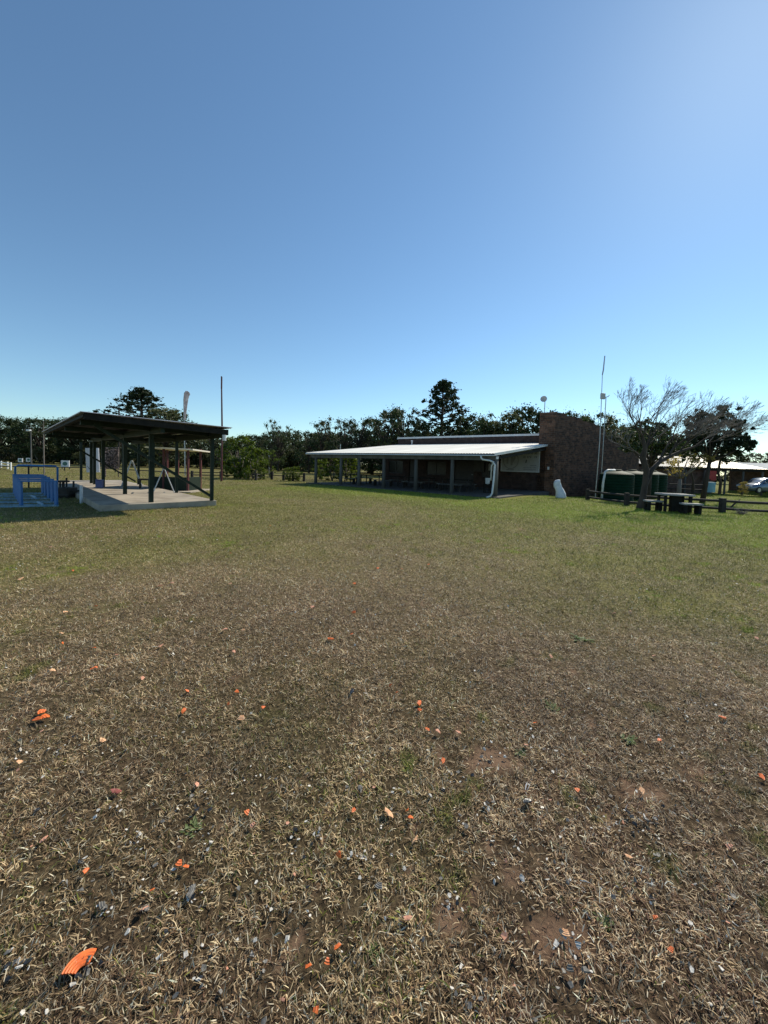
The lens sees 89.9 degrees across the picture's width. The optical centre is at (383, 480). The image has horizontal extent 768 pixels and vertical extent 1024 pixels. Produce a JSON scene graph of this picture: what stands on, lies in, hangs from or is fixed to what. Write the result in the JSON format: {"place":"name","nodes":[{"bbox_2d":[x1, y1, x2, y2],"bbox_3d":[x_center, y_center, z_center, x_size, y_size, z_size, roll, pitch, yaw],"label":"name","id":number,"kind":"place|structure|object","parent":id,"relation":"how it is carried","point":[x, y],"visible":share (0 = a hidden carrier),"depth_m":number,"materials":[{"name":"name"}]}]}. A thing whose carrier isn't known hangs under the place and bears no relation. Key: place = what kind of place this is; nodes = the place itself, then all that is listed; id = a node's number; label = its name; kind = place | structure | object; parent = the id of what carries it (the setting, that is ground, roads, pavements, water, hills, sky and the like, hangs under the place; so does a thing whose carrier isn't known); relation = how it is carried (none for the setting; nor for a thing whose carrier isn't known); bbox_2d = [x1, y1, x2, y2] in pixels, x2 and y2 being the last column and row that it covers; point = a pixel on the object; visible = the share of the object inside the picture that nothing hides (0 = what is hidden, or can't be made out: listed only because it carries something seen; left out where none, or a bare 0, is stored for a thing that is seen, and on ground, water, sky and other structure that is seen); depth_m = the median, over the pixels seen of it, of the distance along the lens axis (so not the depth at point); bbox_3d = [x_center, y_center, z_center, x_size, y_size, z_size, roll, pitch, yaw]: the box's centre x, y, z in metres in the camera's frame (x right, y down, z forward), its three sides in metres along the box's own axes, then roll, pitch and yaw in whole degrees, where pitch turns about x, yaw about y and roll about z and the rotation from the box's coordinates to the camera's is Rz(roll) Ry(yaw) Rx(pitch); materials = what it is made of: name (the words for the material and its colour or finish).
{"place":"outdoors","nodes":[
{"label":"outdoors","id":0,"kind":"place"},
{"bbox_2d":[0,458,767,1023],"bbox_3d":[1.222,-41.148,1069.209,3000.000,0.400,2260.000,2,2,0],"label":"ground","id":1,"kind":"structure","parent":0,"point":[548,922],"depth_m":2.08,"materials":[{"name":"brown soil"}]},
{"bbox_2d":[0,449,12,461],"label":"shrub bush","id":2,"kind":"object","parent":1,"relation":"on","point":[5,456],"visible":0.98,"depth_m":75.80,"materials":[{"name":"green plant"}]},
{"bbox_2d":[0,415,18,458],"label":"evergreen tree","id":3,"kind":"object","parent":1,"relation":"on","point":[10,422],"visible":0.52,"depth_m":79.88,"materials":[{"name":"green plant"}]},
{"bbox_2d":[0,447,24,461],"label":"shrub bush","id":4,"kind":"object","parent":1,"relation":"on","point":[14,458],"visible":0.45,"depth_m":77.81,"materials":[{"name":"green plant"}]},
{"bbox_2d":[1,420,26,461],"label":"evergreen tree","id":5,"kind":"object","parent":1,"relation":"on","point":[13,443],"visible":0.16,"depth_m":81.74,"materials":[{"name":"green plant"}]},
{"bbox_2d":[0,474,43,494],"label":"steel trestle frame","id":6,"kind":"object","parent":1,"relation":"on","point":[42,489],"visible":0.56,"depth_m":15.45,"materials":[{"name":"blue metal"}]},
{"bbox_2d":[0,475,46,496],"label":"steel trestle frame","id":7,"kind":"object","parent":1,"relation":"on","point":[44,486],"visible":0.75,"depth_m":14.67,"materials":[{"name":"blue metal"}]},
{"bbox_2d":[14,447,34,462],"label":"shrub bush","id":8,"kind":"object","parent":1,"relation":"on","point":[21,451],"visible":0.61,"depth_m":74.24,"materials":[{"name":"green plant"}]},
{"bbox_2d":[0,477,49,499],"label":"steel trestle frame","id":9,"kind":"object","parent":1,"relation":"on","point":[48,492],"visible":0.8,"depth_m":13.78,"materials":[{"name":"blue metal"}]},
{"bbox_2d":[0,478,53,503],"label":"steel trestle frame","id":10,"kind":"object","parent":1,"relation":"on","point":[51,500],"visible":0.71,"depth_m":12.78,"materials":[{"name":"blue metal"}]},
{"bbox_2d":[0,416,55,459],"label":"evergreen tree","id":11,"kind":"object","parent":1,"relation":"on","point":[15,432],"visible":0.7,"depth_m":75.26,"materials":[{"name":"green plant"}]},
{"bbox_2d":[0,480,58,507],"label":"steel trestle frame","id":12,"kind":"object","parent":1,"relation":"on","point":[20,489],"visible":0.97,"depth_m":11.87,"materials":[{"name":"blue metal"}]},
{"bbox_2d":[13,419,55,461],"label":"evergreen tree","id":13,"kind":"object","parent":1,"relation":"on","point":[39,442],"visible":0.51,"depth_m":75.74,"materials":[{"name":"green plant"}]},
{"bbox_2d":[14,464,58,487],"bbox_3d":[-17.025,-0.222,18.831,1.684,1.123,0.323,0,3,-29],"label":"tube rail","id":14,"kind":"object","parent":1,"relation":"on","point":[57,473],"visible":0.67,"depth_m":18.91,"materials":[{"name":"blue metal"}]},
{"bbox_2d":[28,449,53,463],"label":"shrub bush","id":15,"kind":"object","parent":1,"relation":"on","point":[36,453],"visible":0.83,"depth_m":72.53,"materials":[{"name":"green plant"}]},
{"bbox_2d":[23,417,58,455],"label":"evergreen tree","id":16,"kind":"object","parent":1,"relation":"on","point":[34,425],"visible":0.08,"depth_m":83.93,"materials":[{"name":"green plant"}]},
{"bbox_2d":[39,448,62,462],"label":"shrub bush","id":17,"kind":"object","parent":1,"relation":"on","point":[48,459],"visible":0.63,"depth_m":77.89,"materials":[{"name":"green plant"}]},
{"bbox_2d":[42,421,76,460],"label":"evergreen tree","id":18,"kind":"object","parent":1,"relation":"on","point":[52,424],"visible":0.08,"depth_m":80.54,"materials":[{"name":"green plant"}]},
{"bbox_2d":[47,417,89,463],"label":"evergreen tree","id":19,"kind":"object","parent":1,"relation":"on","point":[66,448],"visible":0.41,"depth_m":75.41,"materials":[{"name":"green plant"}]},
{"bbox_2d":[58,480,79,497],"bbox_3d":[-12.048,0.326,14.646,0.896,0.660,0.580,2,2,0],"label":"trap machine","id":20,"kind":"object","parent":1,"relation":"on","point":[65,492],"visible":0.75,"depth_m":14.55,"materials":[{"name":"black metal"}]},
{"bbox_2d":[71,452,85,464],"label":"shrub bush","id":21,"kind":"object","parent":1,"relation":"on","point":[75,456],"visible":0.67,"depth_m":73.77,"materials":[{"name":"green plant"}]},
{"bbox_2d":[62,948,96,974],"bbox_3d":[-0.950,1.502,1.201,0.046,0.012,0.090,24,10,37],"label":"clay shard","id":22,"kind":"object","parent":1,"relation":"on","point":[73,966],"visible":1,"depth_m":1.20,"materials":[{"name":"orange ceramic"}]},
{"bbox_2d":[58,439,109,462],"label":"evergreen tree","id":23,"kind":"object","parent":1,"relation":"on","point":[88,445],"visible":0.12,"depth_m":76.61,"materials":[{"name":"green plant"}]},
{"bbox_2d":[0,466,190,473],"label":"rail","id":24,"kind":"object","parent":1,"relation":"on","point":[85,467],"visible":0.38,"depth_m":39.12,"materials":[{"name":"brown wood"}]},
{"bbox_2d":[88,386,181,466],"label":"pine tree","id":25,"kind":"object","parent":1,"relation":"on","point":[144,396],"visible":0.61,"depth_m":72.42,"materials":[{"name":"green plant"}]},
{"bbox_2d":[42,411,231,511],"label":"open pavilion","id":26,"kind":"structure","parent":1,"relation":"on","point":[94,428],"depth_m":13.37,"materials":[{"name":"concrete"}]},
{"bbox_2d":[85,448,99,479],"bbox_3d":[-17.586,-1.016,23.212,0.878,1.952,0.075,2,2,0],"label":"display board","id":27,"kind":"object","parent":26,"relation":"attached to","point":[87,450],"visible":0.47,"depth_m":23.19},
{"bbox_2d":[105,447,118,476],"bbox_3d":[-16.251,-1.124,22.993,0.893,1.782,0.219,2,2,0],"label":"net screen","id":28,"kind":"object","parent":26,"relation":"hanging from","point":[114,459],"visible":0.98,"depth_m":22.94,"materials":[{"name":"grey fabric"}]},
{"bbox_2d":[129,405,208,467],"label":"evergreen tree","id":29,"kind":"object","parent":1,"relation":"on","point":[172,414],"visible":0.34,"depth_m":69.00,"materials":[{"name":"green plant"}]},
{"bbox_2d":[145,446,209,492],"bbox_3d":[-10.480,-0.536,19.507,2.581,2.285,2.400,2,2,0],"label":"shooting booth","id":30,"kind":"object","parent":1,"relation":"on","point":[164,483],"visible":0.53,"depth_m":19.01,"materials":[{"name":"green paint"}]},
{"bbox_2d":[183,391,189,474],"bbox_3d":[-19.334,-4.603,37.655,0.699,8.420,0.138,2,2,0],"label":"feather banner","id":31,"kind":"object","parent":1,"relation":"on","point":[186,398],"visible":0.88,"depth_m":37.49,"materials":[{"name":"fabric"}]},
{"bbox_2d":[179,815,202,837],"bbox_3d":[-0.836,1.508,1.679,0.083,0.010,0.089,3,2,22],"label":"weed","id":32,"kind":"object","parent":1,"relation":"on","point":[194,823],"visible":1,"depth_m":1.68,"materials":[{"name":"green plant"}]},
{"bbox_2d":[186,440,209,467],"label":"evergreen tree","id":33,"kind":"object","parent":1,"relation":"on","point":[198,448],"visible":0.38,"depth_m":76.20,"materials":[{"name":"green plant"}]},
{"bbox_2d":[207,449,234,468],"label":"shrub bush","id":34,"kind":"object","parent":1,"relation":"on","point":[216,463],"visible":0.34,"depth_m":71.94,"materials":[{"name":"green plant"}]},
{"bbox_2d":[220,376,222,480],"bbox_3d":[-12.513,-3.994,29.649,0.219,8.057,0.164,1,2,-22],"label":"flagpole","id":35,"kind":"object","parent":1,"relation":"on","point":[221,475],"visible":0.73,"depth_m":29.64,"materials":[{"name":"grey metal"}]},
{"bbox_2d":[191,471,270,480],"bbox_3d":[-13.801,-0.409,34.644,7.207,0.839,2.931,2,2,15],"label":"rail fence","id":36,"kind":"object","parent":1,"relation":"on","point":[255,474],"visible":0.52,"depth_m":34.82,"materials":[{"name":"brown wood"}]},
{"bbox_2d":[215,435,259,478],"bbox_3d":[-13.143,-2.144,35.036,4.384,4.297,4.225,3,3,36],"label":"broadleaf tree","id":37,"kind":"object","parent":1,"relation":"on","point":[238,465],"visible":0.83,"depth_m":34.37,"materials":[{"name":"green plant"}]},
{"bbox_2d":[243,434,266,461],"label":"evergreen tree","id":38,"kind":"object","parent":1,"relation":"on","point":[256,439],"visible":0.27,"depth_m":85.11,"materials":[{"name":"green plant"}]},
{"bbox_2d":[240,445,270,478],"bbox_3d":[-11.701,-1.678,34.634,2.582,3.201,2.517,2,2,10],"label":"broadleaf tree","id":39,"kind":"object","parent":1,"relation":"on","point":[260,451],"visible":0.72,"depth_m":34.34,"materials":[{"name":"green plant"}]},
{"bbox_2d":[261,450,280,478],"bbox_3d":[-10.982,-1.669,36.981,1.821,3.085,1.861,2,2,-1],"label":"young tree","id":40,"kind":"object","parent":1,"relation":"on","point":[267,457],"visible":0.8,"depth_m":36.94,"materials":[{"name":"green plant"}]},
{"bbox_2d":[262,420,281,469],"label":"airy tree","id":41,"kind":"object","parent":1,"relation":"on","point":[271,442],"visible":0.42,"depth_m":67.53,"materials":[{"name":"green plant"}]},
{"bbox_2d":[265,420,294,471],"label":"airy tree","id":42,"kind":"object","parent":1,"relation":"on","point":[278,447],"visible":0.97,"depth_m":65.72,"materials":[{"name":"green plant"}]},
{"bbox_2d":[268,428,294,468],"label":"evergreen tree","id":43,"kind":"object","parent":1,"relation":"on","point":[285,454],"visible":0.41,"depth_m":76.53,"materials":[{"name":"green plant"}]},
{"bbox_2d":[282,467,294,480],"bbox_3d":[-8.195,-0.552,32.969,1.188,1.294,1.145,2,2,1],"label":"garden bush","id":44,"kind":"object","parent":1,"relation":"on","point":[287,476],"visible":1,"depth_m":32.84,"materials":[{"name":"green plant"}]},
{"bbox_2d":[281,430,302,469],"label":"evergreen tree","id":45,"kind":"object","parent":1,"relation":"on","point":[293,439],"visible":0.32,"depth_m":78.47,"materials":[{"name":"green plant"}]},
{"bbox_2d":[289,466,303,480],"bbox_3d":[-7.626,-0.611,33.372,1.307,1.423,1.259,1,2,-22],"label":"garden bush","id":46,"kind":"object","parent":1,"relation":"on","point":[296,478],"visible":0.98,"depth_m":33.18,"materials":[{"name":"green plant"}]},
{"bbox_2d":[288,430,319,472],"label":"evergreen tree","id":47,"kind":"object","parent":1,"relation":"on","point":[305,459],"visible":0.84,"depth_m":61.65,"materials":[{"name":"green plant"}]},
{"bbox_2d":[296,431,338,471],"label":"evergreen tree","id":48,"kind":"object","parent":1,"relation":"on","point":[315,433],"visible":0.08,"depth_m":72.47,"materials":[{"name":"green plant"}]},
{"bbox_2d":[312,459,323,479],"bbox_3d":[-6.354,-1.099,37.975,1.775,2.175,1.711,2,2,-3],"label":"garden bush","id":49,"kind":"object","parent":1,"relation":"on","point":[321,472],"visible":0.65,"depth_m":37.77,"materials":[{"name":"green plant"}]},
{"bbox_2d":[301,420,336,472],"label":"evergreen tree","id":50,"kind":"object","parent":1,"relation":"on","point":[319,440],"visible":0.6,"depth_m":60.95,"materials":[{"name":"green plant"}]},
{"bbox_2d":[313,415,342,473],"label":"evergreen tree","id":51,"kind":"object","parent":1,"relation":"on","point":[331,461],"visible":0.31,"depth_m":61.78,"materials":[{"name":"green plant"}]},
{"bbox_2d":[321,458,345,480],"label":"broadleaf tree","id":52,"kind":"object","parent":1,"relation":"on","point":[328,467],"visible":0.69,"depth_m":35.77,"materials":[{"name":"green plant"}]},
{"bbox_2d":[326,417,364,473],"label":"evergreen tree","id":53,"kind":"object","parent":1,"relation":"on","point":[345,439],"visible":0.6,"depth_m":57.26,"materials":[{"name":"green plant"}]},
{"bbox_2d":[338,458,357,480],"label":"broadleaf tree","id":54,"kind":"object","parent":1,"relation":"on","point":[355,463],"visible":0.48,"depth_m":36.80,"materials":[{"name":"green plant"}]},
{"bbox_2d":[337,416,380,473],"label":"evergreen tree","id":55,"kind":"object","parent":1,"relation":"on","point":[359,440],"visible":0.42,"depth_m":59.46,"materials":[{"name":"green plant"}]},
{"bbox_2d":[353,417,389,474],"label":"evergreen tree","id":56,"kind":"object","parent":1,"relation":"on","point":[371,468],"visible":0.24,"depth_m":63.97,"materials":[{"name":"green plant"}]},
{"bbox_2d":[368,939,383,965],"bbox_3d":[-0.028,1.536,1.258,0.056,0.007,0.066,0,3,-39],"label":"weed","id":57,"kind":"object","parent":1,"relation":"on","point":[375,952],"visible":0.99,"depth_m":1.26,"materials":[{"name":"green plant"}]},
{"bbox_2d":[0,517,767,1023],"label":"clay litter","id":58,"kind":"object","parent":1,"relation":"on","point":[400,923],"visible":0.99,"depth_m":1.48,"materials":[{"name":"grey ceramic"}]},
{"bbox_2d":[364,409,406,470],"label":"evergreen tree","id":59,"kind":"object","parent":1,"relation":"on","point":[384,441],"visible":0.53,"depth_m":58.26,"materials":[{"name":"green plant"}]},
{"bbox_2d":[376,407,410,469],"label":"evergreen tree","id":60,"kind":"object","parent":1,"relation":"on","point":[387,426],"visible":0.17,"depth_m":63.58,"materials":[{"name":"green plant"}]},
{"bbox_2d":[385,404,432,444],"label":"evergreen tree","id":61,"kind":"object","parent":1,"relation":"on","point":[396,412],"visible":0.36,"depth_m":60.56,"materials":[{"name":"green plant"}]},
{"bbox_2d":[401,416,430,436],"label":"evergreen tree","id":62,"kind":"object","parent":1,"relation":"on","point":[413,423],"visible":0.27,"depth_m":55.97,"materials":[{"name":"green plant"}]},
{"bbox_2d":[412,420,444,436],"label":"evergreen tree","id":63,"kind":"object","parent":1,"relation":"on","point":[436,429],"visible":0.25,"depth_m":55.52,"materials":[{"name":"green plant"}]},
{"bbox_2d":[411,379,475,436],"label":"pine tree","id":64,"kind":"object","parent":1,"relation":"on","point":[443,386],"visible":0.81,"depth_m":60.42,"materials":[{"name":"green plant"}]},
{"bbox_2d":[443,416,475,435],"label":"evergreen tree","id":65,"kind":"object","parent":1,"relation":"on","point":[462,432],"visible":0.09,"depth_m":60.72,"materials":[{"name":"green plant"}]},
{"bbox_2d":[306,412,638,498],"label":"clubhouse","id":66,"kind":"structure","parent":1,"relation":"on","point":[565,446],"depth_m":29.20,"materials":[{"name":"brown brick"}]},
{"bbox_2d":[389,460,402,472],"bbox_3d":[1.164,-1.339,36.687,1.700,1.200,0.080,4,3,39],"label":"window","id":67,"kind":"structure","parent":66,"relation":"in","point":[394,466],"depth_m":36.73,"materials":[{"name":"glass"}]},
{"bbox_2d":[426,461,445,474],"bbox_3d":[4.628,-1.125,33.908,2.000,1.200,0.080,4,3,39],"label":"window","id":68,"kind":"structure","parent":66,"relation":"in","point":[433,467],"depth_m":33.87,"materials":[{"name":"glass"}]},
{"bbox_2d":[454,461,473,485],"bbox_3d":[6.739,-0.621,32.256,1.760,2.110,0.060,4,3,39],"label":"door","id":69,"kind":"structure","parent":66,"relation":"in","point":[463,469],"depth_m":32.22,"materials":[{"name":"paint"}]},
{"bbox_2d":[482,462,492,476],"bbox_3d":[8.446,-0.888,30.840,1.200,1.200,0.080,4,3,39],"label":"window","id":70,"kind":"structure","parent":66,"relation":"in","point":[486,473],"depth_m":30.95,"materials":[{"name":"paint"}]},
{"bbox_2d":[501,450,539,471],"bbox_3d":[10.296,-1.507,29.158,2.910,1.640,0.090,4,3,39],"label":"signboard","id":71,"kind":"object","parent":66,"relation":"attached to","point":[529,462],"visible":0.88,"depth_m":29.01,"materials":[{"name":"white plastic"}]},
{"bbox_2d":[456,409,490,435],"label":"evergreen tree","id":72,"kind":"object","parent":1,"relation":"on","point":[467,419],"visible":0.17,"depth_m":63.70,"materials":[{"name":"green plant"}]},
{"bbox_2d":[464,416,507,435],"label":"evergreen tree","id":73,"kind":"object","parent":1,"relation":"on","point":[481,425],"visible":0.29,"depth_m":58.06,"materials":[{"name":"green plant"}]},
{"bbox_2d":[483,410,525,434],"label":"evergreen tree","id":74,"kind":"object","parent":1,"relation":"on","point":[511,418],"visible":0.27,"depth_m":57.33,"materials":[{"name":"green plant"}]},
{"bbox_2d":[504,402,538,433],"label":"evergreen tree","id":75,"kind":"object","parent":1,"relation":"on","point":[518,411],"visible":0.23,"depth_m":57.91,"materials":[{"name":"green plant"}]},
{"bbox_2d":[516,407,548,433],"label":"evergreen tree","id":76,"kind":"object","parent":1,"relation":"on","point":[525,417],"visible":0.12,"depth_m":56.68,"materials":[{"name":"green plant"}]},
{"bbox_2d":[553,480,565,498],"bbox_3d":[10.235,0.476,22.371,0.704,1.100,0.479,3,3,28],"label":"white sack","id":77,"kind":"object","parent":1,"relation":"on","point":[560,492],"visible":0.94,"depth_m":22.23,"materials":[{"name":"white plastic"}]},
{"bbox_2d":[595,356,605,499],"bbox_3d":[14.702,-3.536,26.064,0.365,9.764,0.153,1,2,-17],"label":"antenna mast","id":78,"kind":"object","parent":1,"relation":"on","point":[602,395],"visible":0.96,"depth_m":26.02,"materials":[{"name":"metal"}]},
{"bbox_2d":[584,406,624,440],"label":"evergreen tree","id":79,"kind":"object","parent":1,"relation":"on","point":[609,419],"visible":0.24,"depth_m":60.82,"materials":[{"name":"green plant"}]},
{"bbox_2d":[593,910,616,931],"bbox_3d":[0.782,1.555,1.361,0.076,0.006,0.073,2,2,0],"label":"weed","id":80,"kind":"object","parent":1,"relation":"on","point":[605,920],"visible":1,"depth_m":1.36,"materials":[{"name":"green plant"}]},
{"bbox_2d":[598,469,634,500],"bbox_3d":[16.071,0.284,26.614,2.100,2.175,2.100,2,2,0],"label":"water tank","id":81,"kind":"object","parent":1,"relation":"on","point":[619,481],"visible":0.78,"depth_m":25.77,"materials":[{"name":"green plastic"}]},
{"bbox_2d":[605,423,637,445],"bbox_3d":[22.134,-2.189,36.141,3.934,6.840,3.126,2,2,0],"label":"evergreen tree","id":82,"kind":"object","parent":1,"relation":"on","point":[611,433],"visible":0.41,"depth_m":35.68,"materials":[{"name":"green plant"}]},
{"bbox_2d":[625,469,642,499],"bbox_3d":[18.424,0.254,28.611,2.000,2.227,2.000,2,2,0],"label":"water tank","id":83,"kind":"object","parent":1,"relation":"on","point":[638,476],"visible":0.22,"depth_m":27.66,"materials":[{"name":"green plastic"}]},
{"bbox_2d":[639,470,658,498],"bbox_3d":[20.631,0.240,30.610,2.000,2.227,2.000,2,2,0],"label":"water tank","id":84,"kind":"object","parent":1,"relation":"on","point":[655,483],"visible":0.23,"depth_m":29.66,"materials":[{"name":"green plastic"}]},
{"bbox_2d":[643,499,663,510],"bbox_3d":[11.551,1.056,16.510,0.620,0.460,0.420,2,2,8],"label":"stone bench","id":85,"kind":"object","parent":1,"relation":"on","point":[658,505],"visible":0.9,"depth_m":16.38,"materials":[{"name":"concrete"}]},
{"bbox_2d":[618,417,694,499],"bbox_3d":[16.395,-1.169,23.704,4.926,5.458,4.028,2,2,0],"label":"evergreen tree","id":86,"kind":"object","parent":1,"relation":"on","point":[658,447],"visible":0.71,"depth_m":23.22,"materials":[{"name":"green plant"}]},
{"bbox_2d":[653,471,667,496],"bbox_3d":[22.880,0.215,32.808,2.100,2.227,2.100,2,2,0],"label":"water tank","id":87,"kind":"object","parent":1,"relation":"on","point":[663,482],"visible":0.29,"depth_m":31.81,"materials":[{"name":"green plastic"}]},
{"bbox_2d":[600,377,748,508],"bbox_3d":[13.415,-1.641,17.849,6.875,6.084,3.038,2,2,0],"label":"bare tree","id":88,"kind":"object","parent":1,"relation":"on","point":[647,474],"visible":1,"depth_m":17.27,"materials":[{"name":"brown plant"}]},
{"bbox_2d":[654,492,695,512],"bbox_3d":[12.215,0.928,16.211,1.120,0.780,0.900,2,2,12],"label":"picnic table","id":89,"kind":"object","parent":1,"relation":"on","point":[675,499],"visible":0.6,"depth_m":16.03,"materials":[{"name":"concrete"}]},
{"bbox_2d":[585,489,767,512],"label":"rail fence","id":90,"kind":"object","parent":1,"relation":"on","point":[721,507],"visible":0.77,"depth_m":16.95,"materials":[{"name":"brown wood"}]},
{"bbox_2d":[661,453,715,492],"bbox_3d":[20.733,-0.241,26.906,3.227,3.611,2.975,1,2,-11],"label":"autumn tree","id":91,"kind":"object","parent":1,"relation":"on","point":[680,476],"visible":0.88,"depth_m":26.74,"materials":[{"name":"brown plant"}]},
{"bbox_2d":[679,502,703,514],"bbox_3d":[12.278,1.123,15.388,0.660,0.460,0.420,2,2,14],"label":"stone bench","id":92,"kind":"object","parent":1,"relation":"on","point":[684,508],"visible":0.92,"depth_m":15.27,"materials":[{"name":"concrete"}]},
{"bbox_2d":[639,456,767,494],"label":"open shed","id":93,"kind":"structure","parent":1,"relation":"on","point":[698,474],"depth_m":39.23,"materials":[{"name":"beige metal"}]},
{"bbox_2d":[677,403,758,502],"bbox_3d":[23.096,-1.934,27.097,6.115,7.136,4.478,2,2,0],"label":"evergreen tree","id":94,"kind":"object","parent":1,"relation":"on","point":[730,446],"visible":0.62,"depth_m":26.76,"materials":[{"name":"green plant"}]},
{"bbox_2d":[701,451,738,483],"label":"evergreen tree","id":95,"kind":"object","parent":1,"relation":"on","point":[733,459],"visible":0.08,"depth_m":70.54,"materials":[{"name":"green plant"}]},
{"bbox_2d":[717,396,767,493],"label":"bare tree","id":96,"kind":"object","parent":1,"relation":"on","point":[719,463],"visible":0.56,"depth_m":32.87,"materials":[{"name":"brown plant"}]},
{"bbox_2d":[728,462,767,490],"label":"open shed","id":97,"kind":"structure","parent":1,"relation":"on","point":[735,478],"depth_m":44.47,"materials":[{"name":"white metal"}]},
{"bbox_2d":[735,452,765,462],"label":"evergreen tree","id":98,"kind":"object","parent":1,"relation":"on","point":[750,455],"visible":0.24,"depth_m":69.64,"materials":[{"name":"green plant"}]},
{"bbox_2d":[736,478,767,492],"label":"parked car","id":99,"kind":"object","parent":1,"relation":"on","point":[758,485],"visible":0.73,"depth_m":36.77,"materials":[{"name":"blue metal"}]},
{"bbox_2d":[0,0,767,475],"label":"sky","id":100,"kind":"structure","parent":0,"point":[348,209],"materials":[{"name":"blue"}]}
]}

